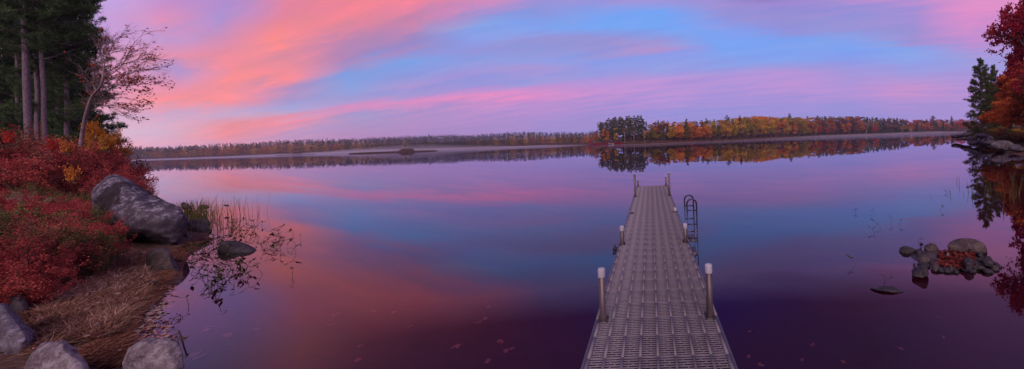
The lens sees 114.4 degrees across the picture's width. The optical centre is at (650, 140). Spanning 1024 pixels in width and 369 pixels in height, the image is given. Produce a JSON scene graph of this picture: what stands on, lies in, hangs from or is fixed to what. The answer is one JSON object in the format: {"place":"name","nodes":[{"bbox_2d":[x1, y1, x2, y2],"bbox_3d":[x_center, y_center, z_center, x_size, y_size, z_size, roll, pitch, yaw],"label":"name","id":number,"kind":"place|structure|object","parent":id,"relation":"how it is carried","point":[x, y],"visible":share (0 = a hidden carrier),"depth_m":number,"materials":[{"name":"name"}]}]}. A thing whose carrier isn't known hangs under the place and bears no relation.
{"place":"outdoors","nodes":[
{"label":"outdoors","id":0,"kind":"place"},
{"bbox_2d":[1,0,1021,150],"label":"sky","id":1,"kind":"structure","parent":0,"point":[243,71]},
{"bbox_2d":[0,123,1023,368],"bbox_3d":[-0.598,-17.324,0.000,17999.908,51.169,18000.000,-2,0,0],"label":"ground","id":2,"kind":"structure","parent":0,"point":[790,283],"depth_m":9.19,"materials":[{"name":"purple liquid"}]},
{"bbox_2d":[0,17,33,150],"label":"pine tree","id":3,"kind":"object","parent":2,"relation":"on","point":[6,64],"visible":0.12,"depth_m":23.91,"materials":[{"name":"green plant"}]},
{"bbox_2d":[0,303,34,354],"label":"rock","id":4,"kind":"object","parent":2,"relation":"on","point":[16,332],"visible":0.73,"depth_m":3.50,"materials":[{"name":"grey stone"}]},
{"bbox_2d":[9,292,29,313],"bbox_3d":[-8.974,2.315,4.439,0.672,0.316,0.134,-2,0,23],"label":"rock","id":5,"kind":"object","parent":2,"relation":"on","point":[22,302],"visible":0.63,"depth_m":4.35,"materials":[{"name":"stone"}]},
{"bbox_2d":[0,237,43,251],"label":"shrub","id":6,"kind":"object","parent":2,"relation":"on","point":[23,240],"visible":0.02,"depth_m":4.96,"materials":[{"name":"red plant"}]},
{"bbox_2d":[0,195,51,212],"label":"shrub","id":7,"kind":"object","parent":2,"relation":"on","point":[15,206],"visible":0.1,"depth_m":8.03,"materials":[{"name":"red plant"}]},
{"bbox_2d":[0,1,53,159],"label":"pine tree","id":8,"kind":"object","parent":2,"relation":"on","point":[8,115],"visible":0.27,"depth_m":23.64,"materials":[{"name":"green plant"}]},
{"bbox_2d":[0,5,54,134],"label":"pine tree","id":9,"kind":"object","parent":2,"relation":"on","point":[19,88],"visible":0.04,"depth_m":23.87,"materials":[{"name":"green plant"}]},
{"bbox_2d":[0,183,57,197],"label":"shrub","id":10,"kind":"object","parent":2,"relation":"on","point":[29,189],"visible":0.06,"depth_m":10.92,"materials":[{"name":"red plant"}]},
{"bbox_2d":[0,239,60,273],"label":"shrub","id":11,"kind":"object","parent":2,"relation":"on","point":[35,258],"visible":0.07,"depth_m":4.83,"materials":[{"name":"red plant"}]},
{"bbox_2d":[0,214,65,237],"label":"shrub","id":12,"kind":"object","parent":2,"relation":"on","point":[12,225],"visible":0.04,"depth_m":5.50,"materials":[{"name":"red plant"}]},
{"bbox_2d":[0,199,69,223],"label":"shrub","id":13,"kind":"object","parent":2,"relation":"on","point":[29,211],"visible":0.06,"depth_m":6.36,"materials":[{"name":"red plant"}]},
{"bbox_2d":[5,192,64,203],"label":"shrub","id":14,"kind":"object","parent":2,"relation":"on","point":[25,198],"visible":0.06,"depth_m":8.91,"materials":[{"name":"plant"}]},
{"bbox_2d":[2,189,68,207],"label":"shrub","id":15,"kind":"object","parent":2,"relation":"on","point":[27,195],"visible":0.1,"depth_m":9.05,"materials":[{"name":"red plant"}]},
{"bbox_2d":[0,121,78,182],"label":"shrub","id":16,"kind":"object","parent":2,"relation":"on","point":[26,138],"visible":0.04,"depth_m":15.75,"materials":[{"name":"red plant"}]},
{"bbox_2d":[0,209,82,230],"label":"shrub","id":17,"kind":"object","parent":2,"relation":"on","point":[26,214],"visible":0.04,"depth_m":5.88,"materials":[{"name":"red plant"}]},
{"bbox_2d":[2,199,82,224],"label":"shrub","id":18,"kind":"object","parent":2,"relation":"on","point":[21,209],"visible":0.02,"depth_m":6.45,"materials":[{"name":"red plant"}]},
{"bbox_2d":[0,231,90,298],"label":"shrub","id":19,"kind":"object","parent":2,"relation":"on","point":[62,262],"visible":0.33,"depth_m":4.70,"materials":[{"name":"red plant"}]},
{"bbox_2d":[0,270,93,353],"bbox_3d":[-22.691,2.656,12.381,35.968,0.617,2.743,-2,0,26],"label":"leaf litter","id":20,"kind":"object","parent":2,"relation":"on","point":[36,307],"visible":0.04,"depth_m":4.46,"materials":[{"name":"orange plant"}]},
{"bbox_2d":[0,249,93,304],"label":"shrub","id":21,"kind":"object","parent":2,"relation":"on","point":[34,293],"visible":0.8,"depth_m":4.50,"materials":[{"name":"red plant"}]},
{"bbox_2d":[7,208,87,231],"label":"shrub","id":22,"kind":"object","parent":2,"relation":"on","point":[37,221],"visible":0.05,"depth_m":6.06,"materials":[{"name":"red plant"}]},
{"bbox_2d":[8,240,86,271],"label":"shrub","id":23,"kind":"object","parent":2,"relation":"on","point":[37,253],"visible":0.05,"depth_m":4.96,"materials":[{"name":"red plant"}]},
{"bbox_2d":[0,124,97,191],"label":"shrub","id":24,"kind":"object","parent":2,"relation":"on","point":[10,158],"visible":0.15,"depth_m":14.80,"materials":[{"name":"red plant"}]},
{"bbox_2d":[0,0,98,142],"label":"pine tree","id":25,"kind":"object","parent":2,"relation":"on","point":[36,100],"visible":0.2,"depth_m":17.68,"materials":[{"name":"green plant"}]},
{"bbox_2d":[0,0,102,139],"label":"pine tree","id":26,"kind":"object","parent":2,"relation":"on","point":[26,90],"visible":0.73,"depth_m":16.55,"materials":[{"name":"green plant"}]},
{"bbox_2d":[1,230,101,285],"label":"shrub","id":27,"kind":"object","parent":2,"relation":"on","point":[84,256],"visible":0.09,"depth_m":5.01,"materials":[{"name":"red plant"}]},
{"bbox_2d":[0,223,108,277],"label":"shrub","id":28,"kind":"object","parent":2,"relation":"on","point":[53,237],"visible":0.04,"depth_m":5.16,"materials":[{"name":"red plant"}]},
{"bbox_2d":[22,193,90,218],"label":"shrub","id":29,"kind":"object","parent":2,"relation":"on","point":[49,208],"visible":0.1,"depth_m":7.01,"materials":[{"name":"red plant"}]},
{"bbox_2d":[24,340,89,368],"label":"rock","id":30,"kind":"object","parent":2,"relation":"on","point":[62,354],"visible":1,"depth_m":3.03,"materials":[{"name":"stone"}]},
{"bbox_2d":[0,0,113,142],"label":"pine tree","id":31,"kind":"object","parent":2,"relation":"on","point":[34,35],"visible":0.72,"depth_m":16.83,"materials":[{"name":"green plant"}]},
{"bbox_2d":[9,9,105,149],"bbox_3d":[-34.650,-4.429,18.532,3.378,15.811,3.602,-2,0,-7],"label":"pine tree","id":32,"kind":"object","parent":2,"relation":"on","point":[70,116],"visible":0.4,"depth_m":18.45,"materials":[{"name":"green plant"}]},
{"bbox_2d":[33,185,81,200],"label":"shrub","id":33,"kind":"object","parent":2,"relation":"on","point":[52,190],"visible":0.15,"depth_m":11.42,"materials":[{"name":"red plant"}]},
{"bbox_2d":[0,120,115,192],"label":"shrub","id":34,"kind":"object","parent":2,"relation":"on","point":[35,149],"visible":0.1,"depth_m":14.35,"materials":[{"name":"red plant"}]},
{"bbox_2d":[12,18,104,147],"bbox_3d":[-38.979,-4.131,20.531,3.008,15.492,3.639,-2,0,-23],"label":"pine tree","id":35,"kind":"object","parent":2,"relation":"on","point":[51,126],"visible":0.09,"depth_m":20.31,"materials":[{"name":"green plant"}]},
{"bbox_2d":[2,223,117,283],"bbox_3d":[-9.927,1.914,4.963,1.196,1.200,0.991,-2,0,-25],"label":"shrub","id":36,"kind":"object","parent":2,"relation":"on","point":[66,244],"visible":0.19,"depth_m":5.19,"materials":[{"name":"red plant"}]},
{"bbox_2d":[0,135,121,192],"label":"shrub","id":37,"kind":"object","parent":2,"relation":"on","point":[28,179],"visible":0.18,"depth_m":13.51,"materials":[{"name":"red plant"}]},
{"bbox_2d":[8,215,116,262],"bbox_3d":[-10.467,1.868,5.343,1.243,1.306,1.027,-2,0,-9],"label":"shrub","id":38,"kind":"object","parent":2,"relation":"on","point":[56,227],"visible":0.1,"depth_m":5.44,"materials":[{"name":"red plant"}]},
{"bbox_2d":[1,220,127,278],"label":"shrub","id":39,"kind":"object","parent":2,"relation":"on","point":[80,237],"visible":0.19,"depth_m":5.49,"materials":[{"name":"red plant"}]},
{"bbox_2d":[2,206,130,247],"bbox_3d":[-10.846,1.885,5.823,1.036,1.316,1.254,-2,0,26],"label":"shrub","id":40,"kind":"object","parent":2,"relation":"on","point":[68,222],"visible":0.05,"depth_m":5.88,"materials":[{"name":"red plant"}]},
{"bbox_2d":[42,191,91,206],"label":"shrub","id":41,"kind":"object","parent":2,"relation":"on","point":[70,195],"visible":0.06,"depth_m":9.74,"materials":[{"name":"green plant"}]},
{"bbox_2d":[58,163,83,184],"bbox_3d":[-18.531,1.035,10.027,0.338,0.727,0.447,-2,0,-30],"label":"leafy spray","id":42,"kind":"object","parent":2,"relation":"on","point":[72,176],"visible":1,"depth_m":9.99,"materials":[{"name":"orange plant"}]},
{"bbox_2d":[31,0,128,161],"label":"pine tree","id":43,"kind":"object","parent":2,"relation":"on","point":[94,51],"visible":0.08,"depth_m":22.07,"materials":[{"name":"green plant"}]},
{"bbox_2d":[67,198,93,218],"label":"shrub","id":44,"kind":"object","parent":2,"relation":"on","point":[82,205],"visible":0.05,"depth_m":8.36,"materials":[{"name":"pink plant"}]},
{"bbox_2d":[45,218,116,270],"bbox_3d":[-10.680,2.011,5.737,1.091,1.176,1.038,-2,0,-33],"label":"shrub","id":45,"kind":"object","parent":2,"relation":"on","point":[102,227],"visible":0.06,"depth_m":5.88,"materials":[{"name":"red plant"}]},
{"bbox_2d":[47,203,116,223],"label":"shrub","id":46,"kind":"object","parent":2,"relation":"on","point":[89,213],"visible":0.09,"depth_m":7.11,"materials":[{"name":"red plant"}]},
{"bbox_2d":[40,224,123,249],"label":"shrub","id":47,"kind":"object","parent":2,"relation":"on","point":[87,234],"visible":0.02,"depth_m":5.80,"materials":[{"name":"red plant"}]},
{"bbox_2d":[11,140,155,193],"bbox_3d":[-24.550,1.497,13.628,2.746,3.057,3.012,-2,0,-28],"label":"shrub","id":48,"kind":"object","parent":2,"relation":"on","point":[93,158],"visible":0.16,"depth_m":13.24,"materials":[{"name":"red plant"}]},
{"bbox_2d":[19,247,156,355],"bbox_3d":[-9.442,2.379,5.318,6.800,0.446,1.313,-2,0,33],"label":"needle drift","id":49,"kind":"object","parent":2,"relation":"on","point":[95,293],"visible":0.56,"depth_m":4.53,"materials":[{"name":"brown plant"}]},
{"bbox_2d":[1,243,178,359],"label":"dry grass","id":50,"kind":"structure","parent":2,"relation":"on","point":[97,310],"depth_m":4.41,"materials":[{"name":"plant"}]},
{"bbox_2d":[75,227,118,271],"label":"shrub","id":51,"kind":"object","parent":2,"relation":"on","point":[108,248],"visible":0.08,"depth_m":6.00,"materials":[{"name":"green plant"}]},
{"bbox_2d":[68,1,126,135],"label":"pine tree","id":52,"kind":"object","parent":2,"relation":"on","point":[96,22],"visible":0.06,"depth_m":24.89,"materials":[{"name":"green plant"}]},
{"bbox_2d":[82,243,112,274],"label":"shrub","id":53,"kind":"object","parent":2,"relation":"on","point":[103,267],"visible":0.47,"depth_m":5.63,"materials":[{"name":"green plant"}]},
{"bbox_2d":[46,149,154,196],"bbox_3d":[-23.520,1.545,13.342,2.840,3.048,2.353,-2,0,27],"label":"shrub","id":54,"kind":"object","parent":2,"relation":"on","point":[57,182],"visible":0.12,"depth_m":12.81,"materials":[{"name":"red plant"}]},
{"bbox_2d":[0,129,17,145],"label":"leafy spray","id":55,"kind":"object","parent":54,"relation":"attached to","point":[9,139],"visible":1,"depth_m":11.99,"materials":[{"name":"red plant"}]},
{"bbox_2d":[87,203,113,223],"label":"shrub","id":56,"kind":"object","parent":2,"relation":"on","point":[94,213],"visible":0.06,"depth_m":7.45,"materials":[{"name":"green plant"}]},
{"bbox_2d":[64,218,137,254],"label":"shrub","id":57,"kind":"object","parent":2,"relation":"on","point":[120,245],"visible":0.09,"depth_m":6.40,"materials":[{"name":"red plant"}]},
{"bbox_2d":[71,120,135,164],"bbox_3d":[-30.902,1.117,17.669,2.107,4.854,1.943,-2,0,32],"label":"shrub","id":58,"kind":"object","parent":2,"relation":"on","point":[92,129],"visible":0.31,"depth_m":17.50,"materials":[{"name":"orange plant"}]},
{"bbox_2d":[75,206,136,237],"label":"shrub","id":59,"kind":"object","parent":2,"relation":"on","point":[106,226],"visible":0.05,"depth_m":6.96,"materials":[{"name":"red plant"}]},
{"bbox_2d":[97,135,116,151],"bbox_3d":[-20.863,0.069,12.027,0.338,0.727,0.447,-2,0,-30],"label":"leafy spray","id":60,"kind":"object","parent":2,"relation":"on","point":[109,143],"visible":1,"depth_m":12.00,"materials":[{"name":"orange plant"}]},
{"bbox_2d":[74,144,148,193],"bbox_3d":[-22.328,1.578,13.117,1.974,2.890,1.630,-2,0,42],"label":"shrub","id":61,"kind":"object","parent":2,"relation":"on","point":[128,159],"visible":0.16,"depth_m":12.83,"materials":[{"name":"red plant"}]},
{"bbox_2d":[40,135,60,152],"bbox_3d":[-23.000,0.100,12.027,0.338,0.727,0.447,-2,0,-30],"label":"leafy spray","id":62,"kind":"object","parent":61,"relation":"attached to","point":[53,145],"visible":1,"depth_m":12.00,"materials":[{"name":"red plant"}]},
{"bbox_2d":[55,136,75,154],"bbox_3d":[-22.465,0.191,12.027,0.338,0.727,0.447,-2,0,-30],"label":"leafy spray","id":63,"kind":"object","parent":61,"relation":"attached to","point":[65,148],"visible":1,"depth_m":11.99,"materials":[{"name":"orange plant"}]},
{"bbox_2d":[79,160,152,192],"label":"shrub","id":64,"kind":"object","parent":2,"relation":"on","point":[122,169],"visible":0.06,"depth_m":12.47,"materials":[{"name":"red plant"}]},
{"bbox_2d":[64,24,174,145],"bbox_3d":[-24.660,-2.861,14.846,5.654,6.108,2.719,-2,0,0],"label":"leaning tree","id":65,"kind":"object","parent":2,"relation":"on","point":[125,105],"visible":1,"depth_m":14.79,"materials":[{"name":"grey plant"}]},
{"bbox_2d":[88,163,161,197],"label":"shrub","id":66,"kind":"object","parent":2,"relation":"on","point":[130,177],"visible":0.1,"depth_m":10.64,"materials":[{"name":"red plant"}]},
{"bbox_2d":[87,165,109,183],"bbox_3d":[-17.641,1.099,10.027,0.338,0.727,0.447,-2,0,-30],"label":"leafy spray","id":67,"kind":"object","parent":66,"relation":"attached to","point":[99,177],"visible":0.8,"depth_m":9.98,"materials":[{"name":"red plant"}]},
{"bbox_2d":[77,269,177,368],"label":"needle drift","id":68,"kind":"object","parent":2,"relation":"on","point":[102,352],"visible":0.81,"depth_m":3.72,"materials":[{"name":"brown plant"}]},
{"bbox_2d":[91,174,187,244],"bbox_3d":[-13.126,1.811,8.025,3.040,1.930,0.932,-2,0,15],"label":"boulder","id":69,"kind":"object","parent":2,"relation":"on","point":[152,218],"visible":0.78,"depth_m":7.68,"materials":[{"name":"stone"}]},
{"bbox_2d":[116,282,176,351],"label":"leaf litter","id":70,"kind":"object","parent":2,"relation":"on","point":[152,312],"visible":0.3,"depth_m":4.28,"materials":[{"name":"brown plant"}]},
{"bbox_2d":[146,247,178,271],"bbox_3d":[-9.835,2.538,6.298,1.401,0.731,0.323,-2,0,24],"label":"rock","id":71,"kind":"object","parent":2,"relation":"on","point":[159,258],"visible":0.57,"depth_m":6.13,"materials":[{"name":"grey stone"}]},
{"bbox_2d":[171,237,214,261],"bbox_3d":[-11.186,2.595,7.613,0.530,0.186,3.151,-2,0,-45],"label":"needle drift","id":72,"kind":"object","parent":2,"relation":"on","point":[178,255],"visible":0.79,"depth_m":7.33,"materials":[{"name":"brown plant"}]},
{"bbox_2d":[174,197,214,218],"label":"reeds","id":73,"kind":"object","parent":2,"relation":"on","point":[192,210],"visible":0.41,"depth_m":11.24,"materials":[{"name":"plant"}]},
{"bbox_2d":[186,219,209,232],"bbox_3d":[-13.565,2.636,9.394,1.249,0.583,0.414,-2,0,22],"label":"rock","id":74,"kind":"object","parent":2,"relation":"on","point":[192,224],"visible":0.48,"depth_m":9.22,"materials":[{"name":"stone"}]},
{"bbox_2d":[175,192,269,238],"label":"reeds","id":75,"kind":"object","parent":2,"relation":"on","point":[216,215],"visible":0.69,"depth_m":10.53,"materials":[{"name":"brown plant"}]},
{"bbox_2d":[217,241,261,266],"bbox_3d":[-9.729,2.656,7.401,1.376,0.568,0.440,-2,0,15],"label":"rock","id":76,"kind":"object","parent":2,"relation":"on","point":[235,248],"visible":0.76,"depth_m":7.22,"materials":[{"name":"stone"}]},
{"bbox_2d":[122,130,613,159],"bbox_3d":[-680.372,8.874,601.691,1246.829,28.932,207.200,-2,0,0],"label":"wood","id":77,"kind":"object","parent":2,"relation":"on","point":[387,141],"visible":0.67,"depth_m":566.52,"materials":[{"name":"plant"}]},
{"bbox_2d":[581,172,737,368],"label":"dock","id":78,"kind":"object","parent":2,"relation":"on","point":[655,250],"visible":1,"depth_m":3.61,"materials":[{"name":"metal"}]},
{"bbox_2d":[721,124,731,138],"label":"maple tree","id":79,"kind":"object","parent":2,"relation":"on","point":[728,130],"visible":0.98,"depth_m":290.24,"materials":[{"name":"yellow plant"}]},
{"bbox_2d":[622,127,985,143],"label":"undergrowth","id":80,"kind":"object","parent":2,"relation":"on","point":[703,138],"visible":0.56,"depth_m":331.21,"materials":[{"name":"brown plant"}]},
{"bbox_2d":[778,132,895,136],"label":"undergrowth","id":81,"kind":"object","parent":2,"relation":"on","point":[831,134],"visible":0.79,"depth_m":434.97,"materials":[{"name":"brown plant"}]},
{"bbox_2d":[961,57,999,141],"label":"pine tree","id":82,"kind":"object","parent":2,"relation":"on","point":[979,94],"visible":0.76,"depth_m":51.74,"materials":[{"name":"green plant"}]},
{"bbox_2d":[978,63,1005,130],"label":"pine tree","id":83,"kind":"object","parent":2,"relation":"on","point":[993,71],"visible":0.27,"depth_m":57.60,"materials":[{"name":"green plant"}]},
{"bbox_2d":[976,100,1013,128],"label":"maple tree","id":84,"kind":"object","parent":2,"relation":"on","point":[984,121],"visible":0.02,"depth_m":46.29,"materials":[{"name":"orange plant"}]},
{"bbox_2d":[978,97,1023,125],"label":"maple tree","id":85,"kind":"object","parent":2,"relation":"on","point":[1006,112],"visible":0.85,"depth_m":39.14,"materials":[{"name":"orange plant"}]},
{"bbox_2d":[990,140,1013,150],"bbox_3d":[35.462,0.468,31.413,3.987,1.085,1.467,-2,0,-23],"label":"rock","id":86,"kind":"object","parent":2,"relation":"on","point":[1003,145],"visible":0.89,"depth_m":30.63,"materials":[{"name":"stone"}]},
{"bbox_2d":[981,0,1023,94],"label":"maple tree","id":87,"kind":"object","parent":2,"relation":"on","point":[1012,24],"visible":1,"depth_m":22.22,"materials":[{"name":"red plant"}]},
{"bbox_2d":[988,124,1023,141],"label":"shrub","id":88,"kind":"object","parent":2,"relation":"on","point":[1006,136],"visible":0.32,"depth_m":38.66,"materials":[{"name":"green plant"}]},
{"bbox_2d":[994,62,1023,128],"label":"maple tree","id":89,"kind":"object","parent":2,"relation":"on","point":[1005,92],"visible":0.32,"depth_m":42.08,"materials":[{"name":"red plant"}]},
{"bbox_2d":[996,50,1023,90],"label":"maple tree","id":90,"kind":"object","parent":2,"relation":"on","point":[1009,57],"visible":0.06,"depth_m":50.63,"materials":[{"name":"red plant"}]},
{"bbox_2d":[1004,0,1023,76],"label":"maple tree","id":91,"kind":"object","parent":2,"relation":"on","point":[1019,4],"visible":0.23,"depth_m":30.48,"materials":[{"name":"red plant"}]},
{"bbox_2d":[1007,76,1023,107],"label":"maple tree","id":92,"kind":"object","parent":2,"relation":"on","point":[1017,97],"visible":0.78,"depth_m":35.62,"materials":[{"name":"red plant"}]},
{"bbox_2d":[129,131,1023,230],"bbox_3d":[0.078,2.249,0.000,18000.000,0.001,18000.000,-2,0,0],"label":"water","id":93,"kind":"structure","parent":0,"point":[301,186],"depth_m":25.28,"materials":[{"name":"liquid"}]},
{"bbox_2d":[122,337,183,368],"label":"rock","id":94,"kind":"object","parent":93,"relation":"in","point":[155,353],"visible":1,"depth_m":3.12,"materials":[{"name":"stone"}]},
{"bbox_2d":[349,144,436,153],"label":"grassy islet","id":95,"kind":"object","parent":93,"relation":"in","point":[406,150],"visible":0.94,"depth_m":259.57,"materials":[{"name":"brown plant"}]},
{"bbox_2d":[870,286,902,293],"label":"rock","id":96,"kind":"object","parent":93,"relation":"in","point":[889,289],"visible":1,"depth_m":4.44,"materials":[{"name":"stone"}]},
{"bbox_2d":[911,264,928,278],"bbox_3d":[4.197,2.032,4.869,0.205,0.181,0.381,-2,0,40],"label":"rock","id":97,"kind":"object","parent":93,"relation":"on","point":[920,271],"visible":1,"depth_m":4.78,"materials":[{"name":"stone"}]},
{"bbox_2d":[902,250,1003,271],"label":"gravel bank","id":98,"kind":"structure","parent":93,"relation":"in","point":[911,258],"depth_m":5.51,"materials":[{"name":"grey stone"}]},
{"bbox_2d":[899,246,915,254],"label":"rock","id":99,"kind":"object","parent":98,"relation":"on","point":[904,250],"visible":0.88,"depth_m":5.82,"materials":[{"name":"stone"}]},
{"bbox_2d":[917,254,929,262],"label":"rock","id":100,"kind":"object","parent":98,"relation":"on","point":[925,258],"visible":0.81,"depth_m":5.32,"materials":[{"name":"grey stone"}]},
{"bbox_2d":[924,243,938,251],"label":"rock","id":101,"kind":"object","parent":98,"relation":"on","point":[931,247],"visible":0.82,"depth_m":5.79,"materials":[{"name":"grey stone"}]},
{"bbox_2d":[936,249,975,268],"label":"leaf litter","id":102,"kind":"object","parent":98,"relation":"on","point":[951,261],"visible":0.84,"depth_m":5.34,"materials":[{"name":"red plant"}]},
{"bbox_2d":[947,238,986,254],"bbox_3d":[5.873,1.945,5.787,0.847,0.267,0.395,-2,0,0],"label":"rock","id":103,"kind":"object","parent":98,"relation":"on","point":[968,245],"visible":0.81,"depth_m":5.67,"materials":[{"name":"grey stone"}]},
{"bbox_2d":[964,257,973,270],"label":"rock","id":104,"kind":"object","parent":98,"relation":"on","point":[968,263],"visible":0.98,"depth_m":4.98,"materials":[{"name":"stone"}]},
{"bbox_2d":[982,256,993,266],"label":"rock","id":105,"kind":"object","parent":98,"relation":"on","point":[987,261],"visible":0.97,"depth_m":5.07,"materials":[{"name":"stone"}]},
{"bbox_2d":[949,169,1023,215],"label":"reeds","id":106,"kind":"object","parent":93,"relation":"in","point":[999,189],"visible":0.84,"depth_m":10.88,"materials":[{"name":"green plant"}]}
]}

